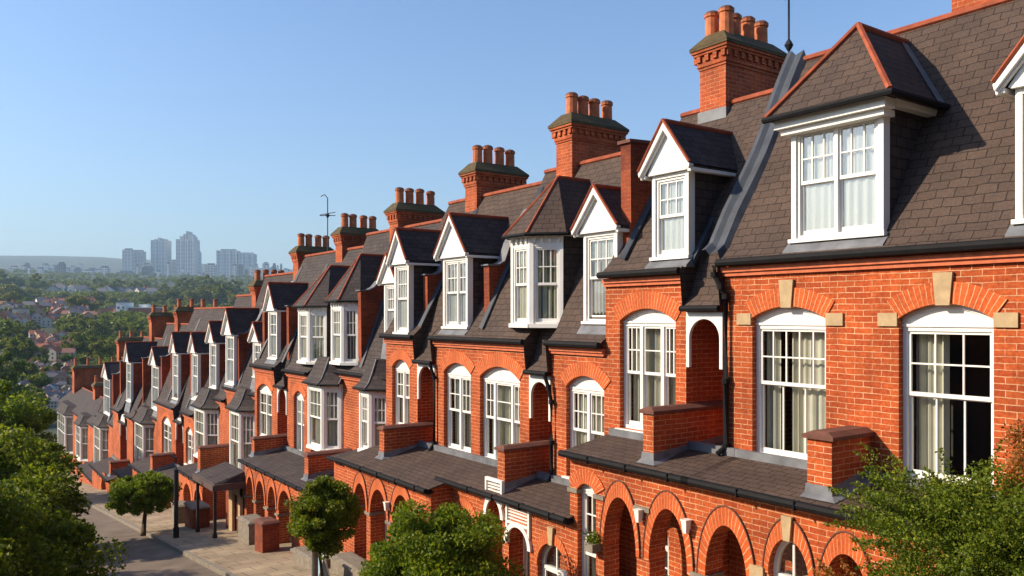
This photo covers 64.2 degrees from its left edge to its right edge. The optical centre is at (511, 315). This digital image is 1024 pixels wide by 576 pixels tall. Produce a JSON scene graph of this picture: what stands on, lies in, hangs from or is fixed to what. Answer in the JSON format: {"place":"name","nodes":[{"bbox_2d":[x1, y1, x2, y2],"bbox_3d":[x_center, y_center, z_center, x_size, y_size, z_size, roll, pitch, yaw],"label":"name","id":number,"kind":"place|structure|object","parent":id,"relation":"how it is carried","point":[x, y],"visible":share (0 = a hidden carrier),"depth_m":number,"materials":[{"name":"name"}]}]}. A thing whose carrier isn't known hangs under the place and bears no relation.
{"place":"outdoors","nodes":[
{"label":"outdoors","id":0,"kind":"place"},
{"bbox_2d":[54,502,221,575],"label":"road","id":1,"kind":"structure","parent":0,"point":[148,556],"depth_m":25.46,"materials":[{"name":"grey asphalt"}]},
{"bbox_2d":[104,470,182,535],"bbox_3d":[-13.558,6.882,30.093,2.731,2.386,2.881,0,0,-35],"label":"street tree","id":2,"kind":"object","parent":1,"relation":"on","point":[146,493],"visible":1,"depth_m":29.54,"materials":[{"name":"green plant"}]},
{"bbox_2d":[63,473,343,575],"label":"pavement","id":3,"kind":"structure","parent":0,"point":[226,549],"depth_m":25.43,"materials":[{"name":"beige stone"}]},
{"bbox_2d":[170,455,178,537],"bbox_3d":[-11.615,6.203,28.076,0.319,2.844,0.190,0,0,1],"label":"lamp post","id":4,"kind":"object","parent":3,"relation":"on","point":[175,531],"visible":1,"depth_m":28.01,"materials":[{"name":"metal"}]},
{"bbox_2d":[290,546,330,569],"bbox_3d":[-5.130,6.383,21.227,0.780,0.535,1.480,0,0,-35],"label":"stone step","id":5,"kind":"object","parent":3,"relation":"on","point":[301,556],"visible":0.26,"depth_m":21.10,"materials":[{"name":"beige stone"}]},
{"bbox_2d":[311,517,317,575],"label":"wooden post","id":6,"kind":"object","parent":3,"relation":"on","point":[314,564],"visible":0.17,"depth_m":18.02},
{"bbox_2d":[310,555,329,575],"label":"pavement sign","id":7,"kind":"object","parent":3,"relation":"on","point":[325,568],"visible":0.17,"depth_m":19.00,"materials":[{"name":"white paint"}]},
{"bbox_2d":[283,474,362,575],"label":"street tree","id":8,"kind":"object","parent":3,"relation":"on","point":[331,504],"visible":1,"depth_m":17.44,"materials":[{"name":"green plant"}]},
{"bbox_2d":[329,551,367,575],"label":"stone step","id":9,"kind":"object","parent":3,"relation":"on","point":[346,563],"visible":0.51,"depth_m":19.51,"materials":[{"name":"beige stone"}]},
{"bbox_2d":[358,499,524,575],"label":"street tree","id":10,"kind":"object","parent":3,"relation":"on","point":[446,540],"visible":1,"depth_m":12.92,"materials":[{"name":"green plant"}]},
{"bbox_2d":[804,418,1023,575],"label":"russet shrub","id":11,"kind":"object","parent":3,"relation":"on","point":[1016,460],"visible":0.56,"depth_m":7.47,"materials":[{"name":"plant"}]},
{"bbox_2d":[823,439,1023,575],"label":"climbing shrub","id":12,"kind":"object","parent":3,"relation":"on","point":[972,527],"visible":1,"depth_m":7.31,"materials":[{"name":"green plant"}]},
{"bbox_2d":[0,256,529,575],"bbox_3d":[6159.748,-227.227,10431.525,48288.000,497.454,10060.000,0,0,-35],"label":"ground","id":13,"kind":"structure","parent":0,"point":[114,265],"depth_m":4625.99,"materials":[{"name":"green plant"}]},
{"bbox_2d":[0,269,9,285],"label":"hillside tree","id":14,"kind":"object","parent":13,"relation":"on","point":[3,278],"visible":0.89,"depth_m":1142.91,"materials":[{"name":"green plant"}]},
{"bbox_2d":[0,361,18,379],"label":"hillside tree","id":15,"kind":"object","parent":13,"relation":"on","point":[5,366],"visible":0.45,"depth_m":232.11,"materials":[{"name":"green plant"}]},
{"bbox_2d":[1,291,22,301],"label":"hillside tree","id":16,"kind":"object","parent":13,"relation":"on","point":[10,296],"visible":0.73,"depth_m":625.29,"materials":[{"name":"green plant"}]},
{"bbox_2d":[0,284,23,295],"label":"hillside tree","id":17,"kind":"object","parent":13,"relation":"on","point":[4,289],"visible":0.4,"depth_m":826.98,"materials":[{"name":"green plant"}]},
{"bbox_2d":[0,320,24,349],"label":"hillside tree","id":18,"kind":"object","parent":13,"relation":"on","point":[5,329],"visible":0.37,"depth_m":315.13,"materials":[{"name":"green plant"}]},
{"bbox_2d":[5,276,26,286],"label":"hillside tree","id":19,"kind":"object","parent":13,"relation":"on","point":[19,282],"visible":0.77,"depth_m":1147.53,"materials":[{"name":"green plant"}]},
{"bbox_2d":[0,351,39,410],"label":"hillside tree","id":20,"kind":"object","parent":13,"relation":"on","point":[11,375],"visible":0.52,"depth_m":158.32,"materials":[{"name":"green plant"}]},
{"bbox_2d":[11,305,30,315],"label":"apartment block","id":21,"kind":"structure","parent":13,"relation":"on","point":[19,309],"depth_m":503.00,"materials":[{"name":"grey"}]},
{"bbox_2d":[3,334,39,360],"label":"hillside tree","id":22,"kind":"object","parent":13,"relation":"on","point":[17,348],"visible":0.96,"depth_m":289.42,"materials":[{"name":"green plant"}]},
{"bbox_2d":[6,383,50,405],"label":"hillside tree","id":23,"kind":"object","parent":13,"relation":"on","point":[42,392],"visible":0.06,"depth_m":169.65,"materials":[{"name":"green plant"}]},
{"bbox_2d":[19,359,39,375],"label":"hillside tree","id":24,"kind":"object","parent":13,"relation":"on","point":[31,368],"visible":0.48,"depth_m":237.47,"materials":[{"name":"green plant"}]},
{"bbox_2d":[23,287,41,300],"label":"hillside tree","id":25,"kind":"object","parent":13,"relation":"on","point":[34,293],"visible":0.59,"depth_m":894.44,"materials":[{"name":"green plant"}]},
{"bbox_2d":[24,320,40,329],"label":"hillside tree","id":26,"kind":"object","parent":13,"relation":"on","point":[29,324],"visible":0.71,"depth_m":437.12,"materials":[{"name":"green plant"}]},
{"bbox_2d":[0,380,65,457],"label":"tree","id":27,"kind":"object","parent":13,"relation":"on","point":[34,415],"visible":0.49,"depth_m":46.02,"materials":[{"name":"green plant"}]},
{"bbox_2d":[25,273,46,290],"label":"hillside tree","id":28,"kind":"object","parent":13,"relation":"on","point":[34,278],"visible":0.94,"depth_m":1051.29,"materials":[{"name":"green plant"}]},
{"bbox_2d":[0,423,91,551],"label":"tree","id":29,"kind":"object","parent":13,"relation":"on","point":[19,448],"visible":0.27,"depth_m":25.86,"materials":[{"name":"green plant"}]},
{"bbox_2d":[40,315,53,326],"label":"hillside house","id":30,"kind":"structure","parent":13,"relation":"on","point":[46,321],"depth_m":485.34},
{"bbox_2d":[46,345,61,360],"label":"hillside house","id":31,"kind":"structure","parent":13,"relation":"on","point":[55,351],"depth_m":308.90,"materials":[{"name":"beige paint"}]},
{"bbox_2d":[48,395,59,408],"bbox_3d":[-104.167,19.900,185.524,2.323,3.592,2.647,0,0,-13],"label":"hillside house","id":32,"kind":"structure","parent":13,"relation":"on","point":[53,404],"depth_m":184.50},
{"bbox_2d":[54,371,69,383],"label":"hillside house","id":33,"kind":"structure","parent":13,"relation":"on","point":[63,376],"depth_m":234.02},
{"bbox_2d":[0,459,129,575],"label":"tree","id":34,"kind":"object","parent":13,"relation":"on","point":[45,530],"visible":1,"depth_m":14.58,"materials":[{"name":"green plant"}]},
{"bbox_2d":[61,346,76,355],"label":"hillside house","id":35,"kind":"structure","parent":13,"relation":"on","point":[72,351],"depth_m":306.10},
{"bbox_2d":[60,330,91,354],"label":"hillside tree","id":36,"kind":"object","parent":13,"relation":"on","point":[80,347],"visible":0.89,"depth_m":312.77,"materials":[{"name":"green plant"}]},
{"bbox_2d":[64,295,89,306],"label":"hillside tree","id":37,"kind":"object","parent":13,"relation":"on","point":[78,300],"visible":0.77,"depth_m":589.10,"materials":[{"name":"green plant"}]},
{"bbox_2d":[67,313,94,330],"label":"hillside tree","id":38,"kind":"object","parent":13,"relation":"on","point":[75,323],"visible":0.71,"depth_m":433.62,"materials":[{"name":"green plant"}]},
{"bbox_2d":[55,357,113,473],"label":"brick house","id":39,"kind":"structure","parent":13,"relation":"on","point":[78,407],"depth_m":75.24,"materials":[{"name":"orange brick"}]},
{"bbox_2d":[55,400,76,453],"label":"bay window","id":40,"kind":"structure","parent":39,"relation":"in","point":[65,417],"depth_m":75.80,"materials":[{"name":"white paint"}]},
{"bbox_2d":[73,412,91,461],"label":"bay window","id":41,"kind":"structure","parent":39,"relation":"in","point":[81,427],"depth_m":68.08,"materials":[{"name":"white paint"}]},
{"bbox_2d":[79,318,104,334],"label":"hillside tree","id":42,"kind":"object","parent":13,"relation":"on","point":[91,324],"visible":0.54,"depth_m":410.15,"materials":[{"name":"green plant"}]},
{"bbox_2d":[79,329,107,356],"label":"hillside tree","id":43,"kind":"object","parent":13,"relation":"on","point":[94,337],"visible":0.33,"depth_m":324.11,"materials":[{"name":"green plant"}]},
{"bbox_2d":[89,277,106,290],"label":"hillside tree","id":44,"kind":"object","parent":13,"relation":"on","point":[94,286],"visible":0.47,"depth_m":1181.16,"materials":[{"name":"green plant"}]},
{"bbox_2d":[87,339,116,358],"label":"hillside tree","id":45,"kind":"object","parent":13,"relation":"on","point":[98,347],"visible":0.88,"depth_m":294.39,"materials":[{"name":"green plant"}]},
{"bbox_2d":[99,322,112,335],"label":"hillside tree","id":46,"kind":"object","parent":13,"relation":"on","point":[106,329],"visible":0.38,"depth_m":419.17,"materials":[{"name":"green plant"}]},
{"bbox_2d":[98,305,115,312],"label":"apartment block","id":47,"kind":"structure","parent":13,"relation":"on","point":[112,308],"depth_m":560.00,"materials":[{"name":"brown brick"}]},
{"bbox_2d":[78,331,143,484],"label":"brick house","id":48,"kind":"structure","parent":13,"relation":"on","point":[102,422],"depth_m":60.30,"materials":[{"name":"orange brick"}]},
{"bbox_2d":[91,412,108,461],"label":"bay window","id":49,"kind":"structure","parent":48,"relation":"in","point":[100,428],"depth_m":59.99,"materials":[{"name":"white paint"}]},
{"bbox_2d":[112,320,129,331],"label":"hillside tree","id":50,"kind":"object","parent":13,"relation":"on","point":[119,327],"visible":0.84,"depth_m":440.40,"materials":[{"name":"green plant"}]},
{"bbox_2d":[116,299,134,311],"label":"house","id":51,"kind":"structure","parent":13,"relation":"on","point":[123,304],"depth_m":556.00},
{"bbox_2d":[122,248,134,271],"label":"city tower","id":52,"kind":"structure","parent":13,"relation":"on","point":[128,258],"depth_m":2900.00,"materials":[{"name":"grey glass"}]},
{"bbox_2d":[0,268,262,387],"bbox_3d":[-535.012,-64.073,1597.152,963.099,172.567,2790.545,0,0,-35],"label":"woodland","id":53,"kind":"object","parent":13,"relation":"on","point":[42,379],"visible":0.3,"depth_m":829.51,"materials":[{"name":"green plant"}]},
{"bbox_2d":[125,321,148,336],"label":"hillside tree","id":54,"kind":"object","parent":13,"relation":"on","point":[136,331],"visible":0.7,"depth_m":404.94,"materials":[{"name":"green plant"}]},
{"bbox_2d":[88,304,189,491],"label":"brick house","id":55,"kind":"structure","parent":13,"relation":"on","point":[127,403],"depth_m":53.29,"materials":[{"name":"orange brick"}]},
{"bbox_2d":[135,250,145,273],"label":"city tower","id":56,"kind":"structure","parent":13,"relation":"on","point":[140,257],"depth_m":2950.00,"materials":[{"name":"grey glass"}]},
{"bbox_2d":[128,304,162,314],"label":"building","id":57,"kind":"structure","parent":13,"relation":"on","point":[146,308],"depth_m":560.00,"materials":[{"name":"grey"}]},
{"bbox_2d":[150,291,167,301],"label":"hillside tree","id":58,"kind":"object","parent":13,"relation":"on","point":[155,296],"visible":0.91,"depth_m":860.30,"materials":[{"name":"green plant"}]},
{"bbox_2d":[151,238,170,274],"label":"city tower","id":59,"kind":"structure","parent":13,"relation":"on","point":[160,253],"depth_m":3000.00,"materials":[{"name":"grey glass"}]},
{"bbox_2d":[87,502,237,575],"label":"kerb","id":60,"kind":"structure","parent":13,"relation":"on","point":[202,561],"depth_m":26.02,"materials":[{"name":"grey concrete"}]},
{"bbox_2d":[112,298,217,483],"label":"brick house","id":61,"kind":"structure","parent":13,"relation":"on","point":[156,364],"depth_m":48.23,"materials":[{"name":"orange brick"}]},
{"bbox_2d":[131,405,154,461],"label":"bay window","id":62,"kind":"structure","parent":61,"relation":"in","point":[144,447],"depth_m":47.58,"materials":[{"name":"white paint"}]},
{"bbox_2d":[159,289,176,298],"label":"hillside tree","id":63,"kind":"object","parent":13,"relation":"on","point":[170,292],"visible":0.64,"depth_m":878.76,"materials":[{"name":"green plant"}]},
{"bbox_2d":[170,500,185,523],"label":"garden wall","id":64,"kind":"structure","parent":13,"relation":"on","point":[181,512],"depth_m":32.03,"materials":[{"name":"grey stone"}]},
{"bbox_2d":[128,306,232,507],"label":"brick house","id":65,"kind":"structure","parent":13,"relation":"on","point":[188,350],"depth_m":41.86,"materials":[{"name":"orange brick"}]},
{"bbox_2d":[163,417,170,452],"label":"window","id":66,"kind":"structure","parent":65,"relation":"in","point":[167,427],"depth_m":44.00,"materials":[{"name":"white paint"}]},
{"bbox_2d":[184,427,192,464],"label":"window","id":67,"kind":"structure","parent":65,"relation":"in","point":[189,430],"depth_m":39.77,"materials":[{"name":"white paint"}]},
{"bbox_2d":[172,277,193,292],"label":"hillside tree","id":68,"kind":"object","parent":13,"relation":"on","point":[177,282],"visible":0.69,"depth_m":1070.81,"materials":[{"name":"green plant"}]},
{"bbox_2d":[176,231,199,274],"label":"city tower","id":69,"kind":"structure","parent":13,"relation":"on","point":[188,251],"depth_m":3000.00,"materials":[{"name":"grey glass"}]},
{"bbox_2d":[183,287,206,303],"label":"hillside tree","id":70,"kind":"object","parent":13,"relation":"on","point":[197,296],"visible":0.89,"depth_m":855.88,"materials":[{"name":"green plant"}]},
{"bbox_2d":[183,500,210,528],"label":"garden wall","id":71,"kind":"structure","parent":13,"relation":"on","point":[190,514],"depth_m":30.21,"materials":[{"name":"brick"}]},
{"bbox_2d":[195,274,215,289],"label":"hillside tree","id":72,"kind":"object","parent":13,"relation":"on","point":[205,281],"visible":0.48,"depth_m":1118.87,"materials":[{"name":"green plant"}]},
{"bbox_2d":[205,263,216,276],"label":"city tower","id":73,"kind":"structure","parent":13,"relation":"on","point":[210,269],"depth_m":2500.00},
{"bbox_2d":[202,285,222,302],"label":"hillside tree","id":74,"kind":"object","parent":13,"relation":"on","point":[206,289],"visible":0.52,"depth_m":877.88,"materials":[{"name":"green plant"}]},
{"bbox_2d":[173,294,254,519],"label":"brick house","id":75,"kind":"structure","parent":13,"relation":"on","point":[209,405],"depth_m":36.51,"materials":[{"name":"orange brick"}]},
{"bbox_2d":[190,387,219,457],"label":"bay window","id":76,"kind":"structure","parent":75,"relation":"in","point":[208,409],"depth_m":36.69,"materials":[{"name":"white paint"}]},
{"bbox_2d":[210,283,235,304],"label":"hillside tree","id":77,"kind":"object","parent":13,"relation":"on","point":[219,294],"visible":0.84,"depth_m":864.55,"materials":[{"name":"green plant"}]},
{"bbox_2d":[216,249,240,275],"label":"city tower","id":78,"kind":"structure","parent":13,"relation":"on","point":[226,259],"depth_m":2900.00,"materials":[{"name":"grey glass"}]},
{"bbox_2d":[227,279,243,294],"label":"hillside tree","id":79,"kind":"object","parent":13,"relation":"on","point":[237,289],"visible":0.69,"depth_m":1090.09,"materials":[{"name":"green plant"}]},
{"bbox_2d":[227,292,244,305],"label":"hillside tree","id":80,"kind":"object","parent":13,"relation":"on","point":[231,298],"visible":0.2,"depth_m":830.66,"materials":[{"name":"green plant"}]},
{"bbox_2d":[238,252,256,276],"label":"city tower","id":81,"kind":"structure","parent":13,"relation":"on","point":[246,259],"depth_m":2900.00,"materials":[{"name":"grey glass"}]},
{"bbox_2d":[236,514,261,544],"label":"pillar","id":82,"kind":"structure","parent":13,"relation":"on","point":[246,529],"depth_m":25.58,"materials":[{"name":"grey stone"}]},
{"bbox_2d":[220,269,292,470],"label":"brick house","id":83,"kind":"structure","parent":13,"relation":"on","point":[241,329],"depth_m":34.30,"materials":[{"name":"orange brick"}]},
{"bbox_2d":[224,387,254,470],"bbox_3d":[-10.526,4.700,33.208,1.899,3.601,2.672,0,0,-35],"label":"bay window","id":84,"kind":"structure","parent":83,"relation":"in","point":[241,405],"depth_m":32.39,"materials":[{"name":"white paint"}]},
{"bbox_2d":[253,516,280,552],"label":"pillar","id":85,"kind":"structure","parent":13,"relation":"on","point":[266,534],"depth_m":23.74,"materials":[{"name":"brick"}]},
{"bbox_2d":[237,213,378,547],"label":"brick house","id":86,"kind":"structure","parent":13,"relation":"on","point":[282,463],"depth_m":28.07,"materials":[{"name":"orange brick"}]},
{"bbox_2d":[193,462,245,538],"bbox_3d":[-10.187,6.550,28.478,1.200,2.500,2.620,0,0,-35],"label":"porch","id":87,"kind":"object","parent":86,"relation":"attached to","point":[228,478],"visible":0.9,"depth_m":28.16,"materials":[{"name":"grey stone"}]},
{"bbox_2d":[259,384,271,435],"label":"window","id":88,"kind":"structure","parent":86,"relation":"in","point":[267,396],"depth_m":30.74,"materials":[{"name":"white paint"}]},
{"bbox_2d":[296,392,303,451],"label":"window","id":89,"kind":"structure","parent":86,"relation":"in","point":[299,398],"depth_m":27.84,"materials":[{"name":"white paint"}]},
{"bbox_2d":[301,187,444,551],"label":"brick house","id":90,"kind":"structure","parent":13,"relation":"on","point":[345,382],"depth_m":24.90,"materials":[{"name":"orange brick"}]},
{"bbox_2d":[301,356,344,450],"bbox_3d":[-5.625,2.765,26.263,1.899,2.931,2.421,0,0,-35],"label":"bay window","id":91,"kind":"structure","parent":90,"relation":"in","point":[327,386],"depth_m":25.50,"materials":[{"name":"white paint"}]},
{"bbox_2d":[352,358,385,451],"bbox_3d":[-3.519,2.515,23.282,1.898,2.631,1.831,0,0,-35],"label":"bay window","id":92,"kind":"structure","parent":90,"relation":"in","point":[372,389],"depth_m":22.73,"materials":[{"name":"white paint"}]},
{"bbox_2d":[335,145,541,562],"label":"brick house","id":93,"kind":"structure","parent":13,"relation":"on","point":[427,433],"depth_m":20.00,"materials":[{"name":"orange brick"}]},
{"bbox_2d":[395,360,409,423],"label":"window","id":94,"kind":"structure","parent":93,"relation":"in","point":[401,367],"depth_m":21.68,"materials":[{"name":"white paint"}]},
{"bbox_2d":[447,363,470,452],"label":"window","id":95,"kind":"structure","parent":93,"relation":"in","point":[457,371],"depth_m":19.34,"materials":[{"name":"white paint"}]},
{"bbox_2d":[434,92,628,575],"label":"brick house","id":96,"kind":"structure","parent":13,"relation":"on","point":[538,341],"depth_m":16.60,"materials":[{"name":"orange brick"}]},
{"bbox_2d":[483,367,519,459],"bbox_3d":[-0.107,2.160,17.857,0.261,2.120,1.540,0,0,-35],"label":"window","id":97,"kind":"structure","parent":96,"relation":"in","point":[504,399],"depth_m":18.03,"materials":[{"name":"white paint"}]},
{"bbox_2d":[523,535,528,575],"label":"window","id":98,"kind":"structure","parent":96,"relation":"in","point":[525,553],"depth_m":16.67,"materials":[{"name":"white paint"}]},
{"bbox_2d":[541,545,566,575],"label":"window","id":99,"kind":"structure","parent":96,"relation":"in","point":[554,568],"depth_m":14.85,"materials":[{"name":"white paint"}]},
{"bbox_2d":[561,376,603,478],"bbox_3d":[1.461,2.152,15.463,0.362,2.045,1.220,0,0,-35],"label":"window","id":100,"kind":"structure","parent":96,"relation":"in","point":[590,395],"depth_m":15.60,"materials":[{"name":"white paint"}]},
{"bbox_2d":[558,5,786,575],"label":"brick house","id":101,"kind":"structure","parent":13,"relation":"on","point":[631,499],"depth_m":13.77,"materials":[{"name":"orange brick"}]},
{"bbox_2d":[582,484,595,575],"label":"window","id":102,"kind":"structure","parent":101,"relation":"in","point":[587,490],"depth_m":14.02,"materials":[{"name":"white paint"}]},
{"bbox_2d":[582,528,602,553],"bbox_3d":[1.334,3.690,13.543,0.344,0.420,0.444,0,0,-35],"label":"window box","id":103,"kind":"object","parent":101,"relation":"on","point":[592,544],"visible":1,"depth_m":13.48,"materials":[{"name":"grey stone"}]},
{"bbox_2d":[615,309,675,432],"bbox_3d":[2.430,0.973,14.133,0.412,2.205,1.470,0,0,-35],"label":"window","id":104,"kind":"structure","parent":101,"relation":"in","point":[650,327],"depth_m":14.28,"materials":[{"name":"white paint"}]},
{"bbox_2d":[665,530,668,575],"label":"window","id":105,"kind":"structure","parent":101,"relation":"in","point":[666,546],"depth_m":13.67,"materials":[{"name":"white paint"}]},
{"bbox_2d":[784,0,792,51],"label":"tv aerial","id":106,"kind":"object","parent":101,"relation":"on","point":[788,45],"visible":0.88,"depth_m":14.39,"materials":[{"name":"paint"}]},
{"bbox_2d":[680,0,1023,575],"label":"brick house","id":107,"kind":"structure","parent":13,"relation":"on","point":[866,242],"depth_m":10.92,"materials":[{"name":"orange brick"}]},
{"bbox_2d":[773,541,807,575],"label":"window","id":108,"kind":"structure","parent":107,"relation":"in","point":[778,556],"depth_m":10.77,"materials":[{"name":"white paint"}]},
{"bbox_2d":[756,307,825,459],"bbox_3d":[4.132,0.980,11.852,0.261,2.240,1.240,0,0,-35],"label":"window","id":109,"kind":"structure","parent":107,"relation":"in","point":[807,327],"depth_m":11.90,"materials":[{"name":"white paint"}]},
{"bbox_2d":[902,304,993,483],"bbox_3d":[5.417,0.965,10.030,0.259,2.230,1.140,0,0,-35],"label":"window","id":110,"kind":"structure","parent":107,"relation":"in","point":[933,325],"depth_m":10.26,"materials":[{"name":"white paint"}]},
{"bbox_2d":[0,0,951,268],"label":"sky","id":111,"kind":"structure","parent":0,"point":[124,124],"materials":[{"name":"blue"}]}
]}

